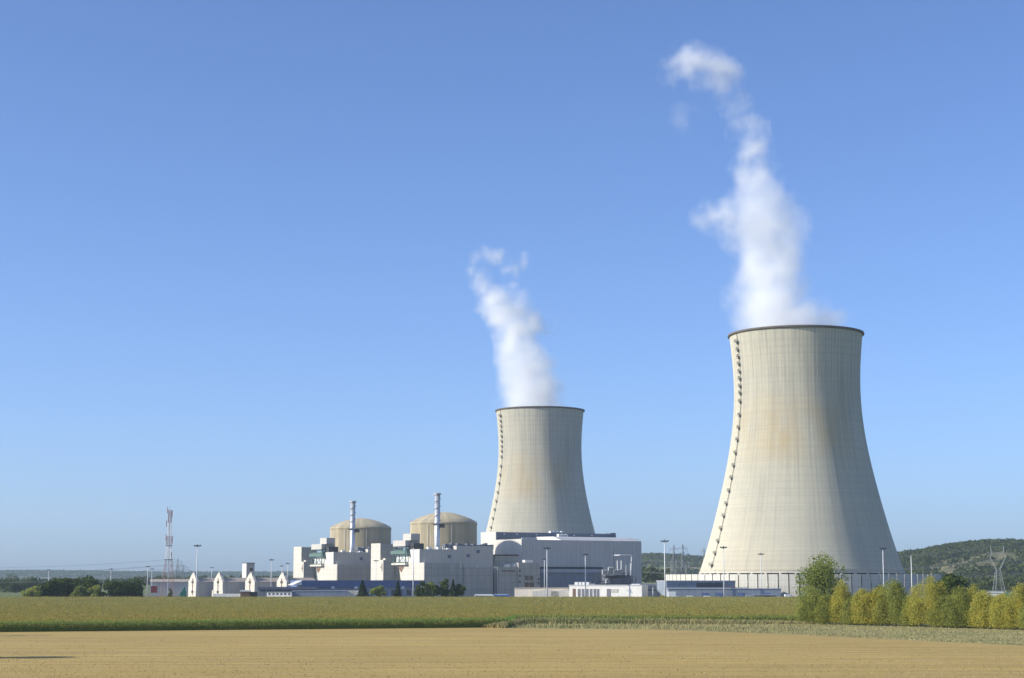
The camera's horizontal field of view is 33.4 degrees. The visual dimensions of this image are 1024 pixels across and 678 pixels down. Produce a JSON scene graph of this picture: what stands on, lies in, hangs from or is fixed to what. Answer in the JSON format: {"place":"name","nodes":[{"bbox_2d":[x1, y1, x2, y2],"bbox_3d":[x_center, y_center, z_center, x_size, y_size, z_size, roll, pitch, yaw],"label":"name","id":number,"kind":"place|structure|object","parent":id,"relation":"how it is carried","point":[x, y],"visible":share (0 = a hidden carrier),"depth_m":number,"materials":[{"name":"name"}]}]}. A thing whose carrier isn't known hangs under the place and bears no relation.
{"place":"outdoors","nodes":[
{"label":"outdoors","id":0,"kind":"place"},
{"bbox_2d":[151,586,157,592],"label":"shipping container","id":1,"kind":"object","parent":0,"point":[154,589],"visible":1,"depth_m":1167.63,"materials":[{"name":"red metal"}]},
{"bbox_2d":[0,574,316,579],"bbox_3d":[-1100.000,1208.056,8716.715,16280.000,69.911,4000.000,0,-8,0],"label":"hills","id":2,"kind":"structure","parent":0,"point":[97,577],"depth_m":7661.41,"materials":[{"name":"green plant"}]},
{"bbox_2d":[0,569,316,577],"bbox_3d":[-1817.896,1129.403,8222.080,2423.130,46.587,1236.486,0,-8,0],"label":"ridge wood","id":3,"kind":"object","parent":2,"relation":"on","point":[61,573],"visible":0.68,"depth_m":7920.11,"materials":[{"name":"green plant"}]},
{"bbox_2d":[150,579,188,595],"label":"pale hall","id":4,"kind":"structure","parent":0,"point":[179,585],"depth_m":1319.42,"materials":[{"name":"grey metal"}]},
{"bbox_2d":[188,573,214,596],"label":"storage hall","id":5,"kind":"structure","parent":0,"point":[205,587],"depth_m":1187.23,"materials":[{"name":"white metal"}]},
{"bbox_2d":[132,575,317,584],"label":"tree belt","id":6,"kind":"object","parent":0,"point":[144,578],"visible":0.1,"depth_m":2495.55,"materials":[{"name":"plant"}]},
{"bbox_2d":[212,573,246,596],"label":"storage hall","id":7,"kind":"structure","parent":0,"point":[222,585],"depth_m":1172.17,"materials":[{"name":"white metal"}]},
{"bbox_2d":[242,563,254,577],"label":"square tower","id":8,"kind":"structure","parent":0,"point":[248,569],"depth_m":1409.41,"materials":[{"name":"concrete"}]},
{"bbox_2d":[245,573,277,591],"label":"storage hall","id":9,"kind":"structure","parent":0,"point":[252,583],"depth_m":1160.68,"materials":[{"name":"white metal"}]},
{"bbox_2d":[277,573,314,586],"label":"storage hall","id":10,"kind":"structure","parent":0,"point":[283,580],"depth_m":1149.93,"materials":[{"name":"beige concrete"}]},
{"bbox_2d":[293,547,315,579],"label":"stair tower","id":11,"kind":"structure","parent":0,"point":[302,568],"depth_m":1344.09,"materials":[{"name":"beige concrete"}]},
{"bbox_2d":[315,546,402,579],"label":"auxiliary building","id":12,"kind":"structure","parent":0,"point":[345,565],"depth_m":1301.57,"materials":[{"name":"white concrete"}]},
{"bbox_2d":[309,538,334,572],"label":"handling gantry","id":13,"kind":"object","parent":12,"relation":"on","point":[324,544],"visible":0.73,"depth_m":1314.96,"materials":[{"name":"white metal"}]},
{"bbox_2d":[330,518,390,551],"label":"reactor building","id":14,"kind":"structure","parent":0,"point":[371,532],"depth_m":1360.34,"materials":[{"name":"concrete"}]},
{"bbox_2d":[371,543,395,579],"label":"stair tower","id":15,"kind":"structure","parent":0,"point":[382,568],"depth_m":1222.28,"materials":[{"name":"grey concrete"}]},
{"bbox_2d":[410,512,476,548],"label":"reactor building","id":16,"kind":"structure","parent":0,"point":[460,529],"depth_m":1238.56,"materials":[{"name":"concrete"}]},
{"bbox_2d":[398,543,504,596],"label":"auxiliary building","id":17,"kind":"structure","parent":0,"point":[469,567],"depth_m":1184.90,"materials":[{"name":"beige concrete"}]},
{"bbox_2d":[391,534,419,571],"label":"handling gantry","id":18,"kind":"object","parent":17,"relation":"on","point":[402,555],"visible":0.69,"depth_m":1193.53,"materials":[{"name":"white metal"}]},
{"bbox_2d":[474,594,493,596],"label":"parked coach","id":19,"kind":"object","parent":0,"point":[483,595],"visible":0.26,"depth_m":1001.03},
{"bbox_2d":[0,585,1017,631],"bbox_3d":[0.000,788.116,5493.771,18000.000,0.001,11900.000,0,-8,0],"label":"ground","id":20,"kind":"structure","parent":0,"point":[146,591],"depth_m":1663.59,"materials":[{"name":"green plant"}]},
{"bbox_2d":[0,573,19,591],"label":"broadleaf tree","id":21,"kind":"object","parent":20,"relation":"on","point":[2,584],"visible":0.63,"depth_m":1679.12,"materials":[{"name":"green plant"}]},
{"bbox_2d":[4,581,26,592],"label":"broadleaf tree","id":22,"kind":"object","parent":20,"relation":"on","point":[15,587],"visible":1,"depth_m":1629.16,"materials":[{"name":"green plant"}]},
{"bbox_2d":[20,586,44,596],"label":"broadleaf tree","id":23,"kind":"object","parent":20,"relation":"on","point":[34,591],"visible":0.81,"depth_m":988.23,"materials":[{"name":"green plant"}]},
{"bbox_2d":[24,576,42,588],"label":"broadleaf tree","id":24,"kind":"object","parent":20,"relation":"on","point":[32,582],"visible":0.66,"depth_m":1776.99,"materials":[{"name":"green plant"}]},
{"bbox_2d":[0,576,146,584],"bbox_3d":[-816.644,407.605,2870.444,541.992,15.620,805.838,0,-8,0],"label":"plain wood","id":25,"kind":"object","parent":20,"relation":"on","point":[102,582],"visible":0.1,"depth_m":2681.99,"materials":[{"name":"green plant"}]},
{"bbox_2d":[70,585,89,596],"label":"broadleaf tree","id":26,"kind":"object","parent":20,"relation":"on","point":[80,591],"visible":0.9,"depth_m":987.56,"materials":[{"name":"green plant"}]},
{"bbox_2d":[86,585,106,596],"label":"broadleaf tree","id":27,"kind":"object","parent":20,"relation":"on","point":[94,591],"visible":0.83,"depth_m":989.48,"materials":[{"name":"green plant"}]},
{"bbox_2d":[356,580,368,596],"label":"conifer tree","id":28,"kind":"object","parent":20,"relation":"on","point":[362,589],"visible":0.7,"depth_m":994.22,"materials":[{"name":"green plant"}]},
{"bbox_2d":[369,585,386,596],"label":"broadleaf tree","id":29,"kind":"object","parent":20,"relation":"on","point":[378,591],"visible":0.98,"depth_m":989.20,"materials":[{"name":"green plant"}]},
{"bbox_2d":[393,580,401,596],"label":"conifer tree","id":30,"kind":"object","parent":20,"relation":"on","point":[397,593],"visible":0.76,"depth_m":992.57,"materials":[{"name":"green plant"}]},
{"bbox_2d":[413,581,424,596],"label":"broadleaf tree","id":31,"kind":"object","parent":20,"relation":"on","point":[418,590],"visible":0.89,"depth_m":991.52,"materials":[{"name":"green plant"}]},
{"bbox_2d":[422,581,434,596],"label":"broadleaf tree","id":32,"kind":"object","parent":20,"relation":"on","point":[428,588],"visible":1,"depth_m":995.23,"materials":[{"name":"green plant"}]},
{"bbox_2d":[431,584,442,595],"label":"broadleaf tree","id":33,"kind":"object","parent":20,"relation":"on","point":[435,590],"visible":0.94,"depth_m":992.47,"materials":[{"name":"green plant"}]},
{"bbox_2d":[439,579,449,596],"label":"broadleaf tree","id":34,"kind":"object","parent":20,"relation":"on","point":[444,585],"visible":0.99,"depth_m":995.26,"materials":[{"name":"green plant"}]},
{"bbox_2d":[448,579,457,596],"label":"conifer tree","id":35,"kind":"object","parent":20,"relation":"on","point":[452,590],"visible":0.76,"depth_m":992.29,"materials":[{"name":"green plant"}]},
{"bbox_2d":[454,584,465,595],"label":"broadleaf tree","id":36,"kind":"object","parent":20,"relation":"on","point":[460,588],"visible":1,"depth_m":994.25,"materials":[{"name":"green plant"}]},
{"bbox_2d":[0,595,994,631],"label":"corn field","id":37,"kind":"structure","parent":20,"relation":"on","point":[65,614],"depth_m":551.23,"materials":[{"name":"green plant"}]},
{"bbox_2d":[642,566,677,582],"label":"valley wood","id":38,"kind":"object","parent":20,"relation":"on","point":[648,577],"visible":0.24,"depth_m":1945.04,"materials":[{"name":"green plant"}]},
{"bbox_2d":[481,617,1023,645],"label":"grass verge","id":39,"kind":"object","parent":20,"relation":"on","point":[808,626],"depth_m":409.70,"materials":[{"name":"plant"}]},
{"bbox_2d":[791,586,822,622],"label":"willow bush","id":40,"kind":"object","parent":39,"relation":"on","point":[805,605],"visible":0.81,"depth_m":470.25,"materials":[{"name":"green plant"}]},
{"bbox_2d":[793,551,850,601],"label":"broadleaf tree","id":41,"kind":"object","parent":39,"relation":"on","point":[815,578],"visible":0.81,"depth_m":507.49,"materials":[{"name":"green plant"}]},
{"bbox_2d":[811,593,838,623],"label":"willow bush","id":42,"kind":"object","parent":39,"relation":"on","point":[823,612],"visible":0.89,"depth_m":466.29,"materials":[{"name":"green plant"}]},
{"bbox_2d":[828,579,853,624],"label":"willow bush","id":43,"kind":"object","parent":39,"relation":"on","point":[839,599],"visible":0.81,"depth_m":463.57,"materials":[{"name":"green plant"}]},
{"bbox_2d":[839,596,866,624],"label":"willow bush","id":44,"kind":"object","parent":39,"relation":"on","point":[844,613],"visible":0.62,"depth_m":458.98,"materials":[{"name":"green plant"}]},
{"bbox_2d":[847,587,880,624],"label":"willow bush","id":45,"kind":"object","parent":39,"relation":"on","point":[861,598],"visible":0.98,"depth_m":454.32,"materials":[{"name":"green plant"}]},
{"bbox_2d":[864,584,894,625],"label":"willow bush","id":46,"kind":"object","parent":39,"relation":"on","point":[877,594],"visible":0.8,"depth_m":452.57,"materials":[{"name":"green plant"}]},
{"bbox_2d":[870,578,908,625],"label":"willow bush","id":47,"kind":"object","parent":39,"relation":"on","point":[893,601],"visible":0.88,"depth_m":449.56,"materials":[{"name":"green plant"}]},
{"bbox_2d":[896,594,925,625],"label":"willow bush","id":48,"kind":"object","parent":39,"relation":"on","point":[903,621],"visible":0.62,"depth_m":444.65,"materials":[{"name":"green plant"}]},
{"bbox_2d":[900,574,949,626],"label":"willow bush","id":49,"kind":"object","parent":39,"relation":"on","point":[931,597],"visible":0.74,"depth_m":439.56,"materials":[{"name":"green plant"}]},
{"bbox_2d":[926,595,959,627],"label":"willow bush","id":50,"kind":"object","parent":39,"relation":"on","point":[935,613],"visible":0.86,"depth_m":433.85,"materials":[{"name":"green plant"}]},
{"bbox_2d":[939,585,978,627],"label":"willow bush","id":51,"kind":"object","parent":39,"relation":"on","point":[960,600],"visible":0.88,"depth_m":429.79,"materials":[{"name":"green plant"}]},
{"bbox_2d":[965,584,986,613],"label":"willow bush","id":52,"kind":"object","parent":39,"relation":"on","point":[973,592],"visible":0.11,"depth_m":438.71,"materials":[{"name":"green plant"}]},
{"bbox_2d":[964,590,997,628],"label":"willow bush","id":53,"kind":"object","parent":39,"relation":"on","point":[978,610],"visible":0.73,"depth_m":424.70,"materials":[{"name":"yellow plant"}]},
{"bbox_2d":[984,592,1018,628],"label":"willow bush","id":54,"kind":"object","parent":39,"relation":"on","point":[998,606],"visible":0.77,"depth_m":418.97,"materials":[{"name":"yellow plant"}]},
{"bbox_2d":[1000,582,1023,629],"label":"willow bush","id":55,"kind":"object","parent":39,"relation":"on","point":[1012,602],"visible":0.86,"depth_m":415.32,"materials":[{"name":"green plant"}]},
{"bbox_2d":[1018,602,1023,628],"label":"willow bush","id":56,"kind":"object","parent":39,"relation":"on","point":[1021,615],"visible":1,"depth_m":408.92,"materials":[{"name":"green plant"}]},
{"bbox_2d":[932,573,968,597],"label":"broadleaf tree","id":57,"kind":"object","parent":20,"relation":"on","point":[952,580],"visible":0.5,"depth_m":629.98,"materials":[{"name":"green plant"}]},
{"bbox_2d":[986,546,1008,591],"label":"power pylon","id":58,"kind":"object","parent":20,"relation":"on","point":[996,577],"visible":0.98,"depth_m":1408.36,"materials":[{"name":"metal"}]},
{"bbox_2d":[642,546,1006,573],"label":"power line","id":59,"kind":"object","parent":58,"relation":"hanging from","point":[899,557],"visible":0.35,"depth_m":1435.14,"materials":[{"name":"metal"}]},
{"bbox_2d":[0,628,1023,677],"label":"stubble field","id":60,"kind":"structure","parent":0,"point":[657,641],"depth_m":277.42,"materials":[{"name":"beige plant"}]},
{"bbox_2d":[0,0,1023,571],"label":"sky","id":61,"kind":"structure","parent":0,"point":[268,268],"materials":[{"name":"blue"}]},
{"bbox_2d":[514,588,568,596],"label":"cream shed","id":62,"kind":"structure","parent":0,"point":[540,592],"depth_m":1092.46,"materials":[{"name":"white metal"}]},
{"bbox_2d":[481,531,641,587],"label":"turbine hall","id":63,"kind":"structure","parent":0,"point":[564,563],"depth_m":1284.89,"materials":[{"name":"metal"}]},
{"bbox_2d":[642,558,700,583],"bbox_3d":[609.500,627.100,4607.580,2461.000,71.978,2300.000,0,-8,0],"label":"hills","id":64,"kind":"structure","parent":0,"point":[660,566],"depth_m":4023.83,"materials":[{"name":"green plant"}]},
{"bbox_2d":[641,552,703,573],"bbox_3d":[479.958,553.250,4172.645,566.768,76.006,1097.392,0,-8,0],"label":"ridge wood","id":65,"kind":"object","parent":64,"relation":"on","point":[646,557],"visible":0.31,"depth_m":4125.04,"materials":[{"name":"green plant"}]},
{"bbox_2d":[905,546,1023,589],"bbox_3d":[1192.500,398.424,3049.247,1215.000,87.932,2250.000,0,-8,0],"label":"hills","id":66,"kind":"structure","parent":0,"point":[952,569],"depth_m":2500.35,"materials":[{"name":"green plant"}]},
{"bbox_2d":[897,538,1023,580],"bbox_3d":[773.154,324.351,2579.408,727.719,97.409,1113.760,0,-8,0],"label":"hillside wood","id":67,"kind":"object","parent":66,"relation":"on","point":[926,560],"visible":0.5,"depth_m":2622.58,"materials":[{"name":"green plant"}]},
{"bbox_2d":[919,554,1022,573],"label":"clearing","id":68,"kind":"structure","parent":66,"relation":"on","point":[979,563],"depth_m":2565.88,"materials":[{"name":"green plant"}]},
{"bbox_2d":[941,577,1023,589],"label":"foothill wood","id":69,"kind":"object","parent":66,"relation":"on","point":[984,583],"visible":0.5,"depth_m":1536.16,"materials":[{"name":"green plant"}]},
{"bbox_2d":[987,592,1014,596],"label":"white shed","id":70,"kind":"structure","parent":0,"point":[995,593],"depth_m":1225.74,"materials":[{"name":"metal"}]},
{"label":"plant yard","id":71,"kind":"structure","parent":0,"visible":0},
{"bbox_2d":[35,580,67,596],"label":"broadleaf tree","id":72,"kind":"object","parent":71,"relation":"on","point":[51,588],"visible":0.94,"depth_m":996.32,"materials":[{"name":"green plant"}]},
{"bbox_2d":[52,577,77,596],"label":"broadleaf tree","id":73,"kind":"object","parent":71,"relation":"on","point":[70,590],"visible":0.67,"depth_m":1007.30,"materials":[{"name":"green plant"}]},
{"bbox_2d":[70,576,84,587],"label":"broadleaf tree","id":74,"kind":"object","parent":71,"relation":"on","point":[78,580],"visible":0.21,"depth_m":1017.66,"materials":[{"name":"green plant"}]},
{"bbox_2d":[78,575,102,588],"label":"broadleaf tree","id":75,"kind":"object","parent":71,"relation":"on","point":[87,583],"visible":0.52,"depth_m":1000.64,"materials":[{"name":"green plant"}]},
{"bbox_2d":[102,580,126,596],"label":"broadleaf tree","id":76,"kind":"object","parent":71,"relation":"on","point":[114,588],"visible":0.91,"depth_m":997.72,"materials":[{"name":"green plant"}]},
{"bbox_2d":[118,577,145,596],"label":"broadleaf tree","id":77,"kind":"object","parent":71,"relation":"on","point":[129,586],"visible":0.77,"depth_m":1005.50,"materials":[{"name":"green plant"}]},
{"bbox_2d":[132,584,143,596],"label":"broadleaf tree","id":78,"kind":"object","parent":71,"relation":"on","point":[138,591],"visible":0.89,"depth_m":1004.94,"materials":[{"name":"green plant"}]},
{"bbox_2d":[160,507,174,596],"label":"radio mast","id":79,"kind":"object","parent":71,"relation":"on","point":[169,536],"visible":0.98,"depth_m":1200.98,"materials":[{"name":"grey metal"}]},
{"bbox_2d":[173,559,182,578],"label":"power pylon","id":80,"kind":"object","parent":71,"relation":"on","point":[176,566],"visible":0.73,"depth_m":1486.16,"materials":[{"name":"metal"}]},
{"bbox_2d":[0,560,181,582],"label":"power line","id":81,"kind":"object","parent":80,"relation":"hanging from","point":[81,575],"visible":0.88,"depth_m":1476.77,"materials":[{"name":"metal"}]},
{"bbox_2d":[194,544,200,595],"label":"floodlight mast","id":82,"kind":"object","parent":71,"relation":"on","point":[197,545],"visible":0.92,"depth_m":1036.03,"materials":[{"name":"metal"}]},
{"bbox_2d":[213,594,239,596],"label":"white kerb wall","id":83,"kind":"structure","parent":71,"relation":"on","point":[226,595],"depth_m":1034.70,"materials":[{"name":"white concrete"}]},
{"bbox_2d":[240,590,257,596],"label":"brown kiosk","id":84,"kind":"object","parent":71,"relation":"on","point":[246,593],"visible":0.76,"depth_m":1034.00,"materials":[{"name":"metal"}]},
{"bbox_2d":[266,591,292,596],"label":"cabin row","id":85,"kind":"object","parent":71,"relation":"on","point":[279,593],"visible":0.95,"depth_m":1031.15,"materials":[{"name":"white metal"}]},
{"bbox_2d":[257,587,316,596],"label":"dark canopy","id":86,"kind":"object","parent":71,"relation":"on","point":[261,591],"visible":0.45,"depth_m":1071.19,"materials":[{"name":"metal"}]},
{"bbox_2d":[292,590,361,596],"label":"flat roofed canteen","id":87,"kind":"structure","parent":71,"relation":"on","point":[323,593],"depth_m":1035.10,"materials":[{"name":"metal"}]},
{"bbox_2d":[348,501,359,551],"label":"vent stack","id":88,"kind":"object","parent":71,"relation":"on","point":[353,530],"visible":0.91,"depth_m":1341.98,"materials":[{"name":"metal"}]},
{"bbox_2d":[289,580,424,596],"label":"blue workshop","id":89,"kind":"structure","parent":71,"relation":"on","point":[406,587],"depth_m":1098.93,"materials":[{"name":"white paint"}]},
{"bbox_2d":[410,545,416,596],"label":"floodlight mast","id":90,"kind":"object","parent":71,"relation":"on","point":[413,546],"visible":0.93,"depth_m":1035.61,"materials":[{"name":"metal"}]},
{"bbox_2d":[433,493,444,548],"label":"vent stack","id":91,"kind":"object","parent":71,"relation":"on","point":[438,525],"visible":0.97,"depth_m":1220.02,"materials":[{"name":"metal"}]},
{"bbox_2d":[493,554,539,596],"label":"electrical building","id":92,"kind":"structure","parent":71,"relation":"on","point":[512,574],"depth_m":1203.71,"materials":[{"name":"grey metal"}]},
{"bbox_2d":[486,406,594,533],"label":"cooling tower","id":93,"kind":"structure","parent":71,"relation":"on","point":[540,486],"depth_m":1665.38,"materials":[{"name":"grey concrete"}]},
{"bbox_2d":[582,553,587,596],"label":"floodlight mast","id":94,"kind":"object","parent":71,"relation":"on","point":[585,554],"visible":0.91,"depth_m":1055.93,"materials":[{"name":"metal"}]},
{"bbox_2d":[578,555,636,584],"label":"transformer bay","id":95,"kind":"object","parent":71,"relation":"on","point":[609,578],"visible":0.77,"depth_m":1235.24,"materials":[{"name":"metal"}]},
{"bbox_2d":[569,582,647,596],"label":"site office","id":96,"kind":"structure","parent":71,"relation":"on","point":[577,589],"depth_m":1066.43,"materials":[{"name":"metal"}]},
{"bbox_2d":[631,584,656,596],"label":"grey workshop","id":97,"kind":"structure","parent":71,"relation":"on","point":[652,591],"depth_m":1110.66,"materials":[{"name":"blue metal"}]},
{"bbox_2d":[661,539,668,595],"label":"floodlight mast","id":98,"kind":"object","parent":71,"relation":"on","point":[664,541],"visible":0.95,"depth_m":1020.25,"materials":[{"name":"metal"}]},
{"bbox_2d":[668,545,679,572],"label":"power pylon","id":99,"kind":"object","parent":71,"relation":"on","point":[673,549],"visible":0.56,"depth_m":1636.97,"materials":[{"name":"metal"}]},
{"bbox_2d":[670,559,688,573],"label":"switchyard frame","id":100,"kind":"object","parent":71,"relation":"on","point":[685,568],"visible":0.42,"depth_m":1467.54,"materials":[{"name":"metal"}]},
{"bbox_2d":[675,544,689,571],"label":"power pylon","id":101,"kind":"object","parent":71,"relation":"on","point":[683,561],"visible":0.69,"depth_m":1547.48,"materials":[{"name":"metal"}]},
{"bbox_2d":[657,581,738,596],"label":"blue store","id":102,"kind":"structure","parent":71,"relation":"on","point":[692,584],"depth_m":1055.90,"materials":[{"name":"metal"}]},
{"bbox_2d":[720,546,726,596],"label":"floodlight mast","id":103,"kind":"object","parent":71,"relation":"on","point":[723,547],"visible":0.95,"depth_m":1025.45,"materials":[{"name":"metal"}]},
{"bbox_2d":[666,588,781,596],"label":"long blue shed","id":104,"kind":"structure","parent":71,"relation":"on","point":[730,592],"depth_m":1029.33,"materials":[{"name":"metal"}]},
{"bbox_2d":[699,325,905,594],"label":"cooling tower","id":105,"kind":"structure","parent":71,"relation":"on","point":[799,489],"depth_m":1104.75,"materials":[{"name":"concrete"}]},
{"bbox_2d":[666,574,940,596],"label":"screen wall","id":106,"kind":"structure","parent":71,"relation":"on","point":[854,582],"depth_m":1051.43,"materials":[{"name":"metal"}]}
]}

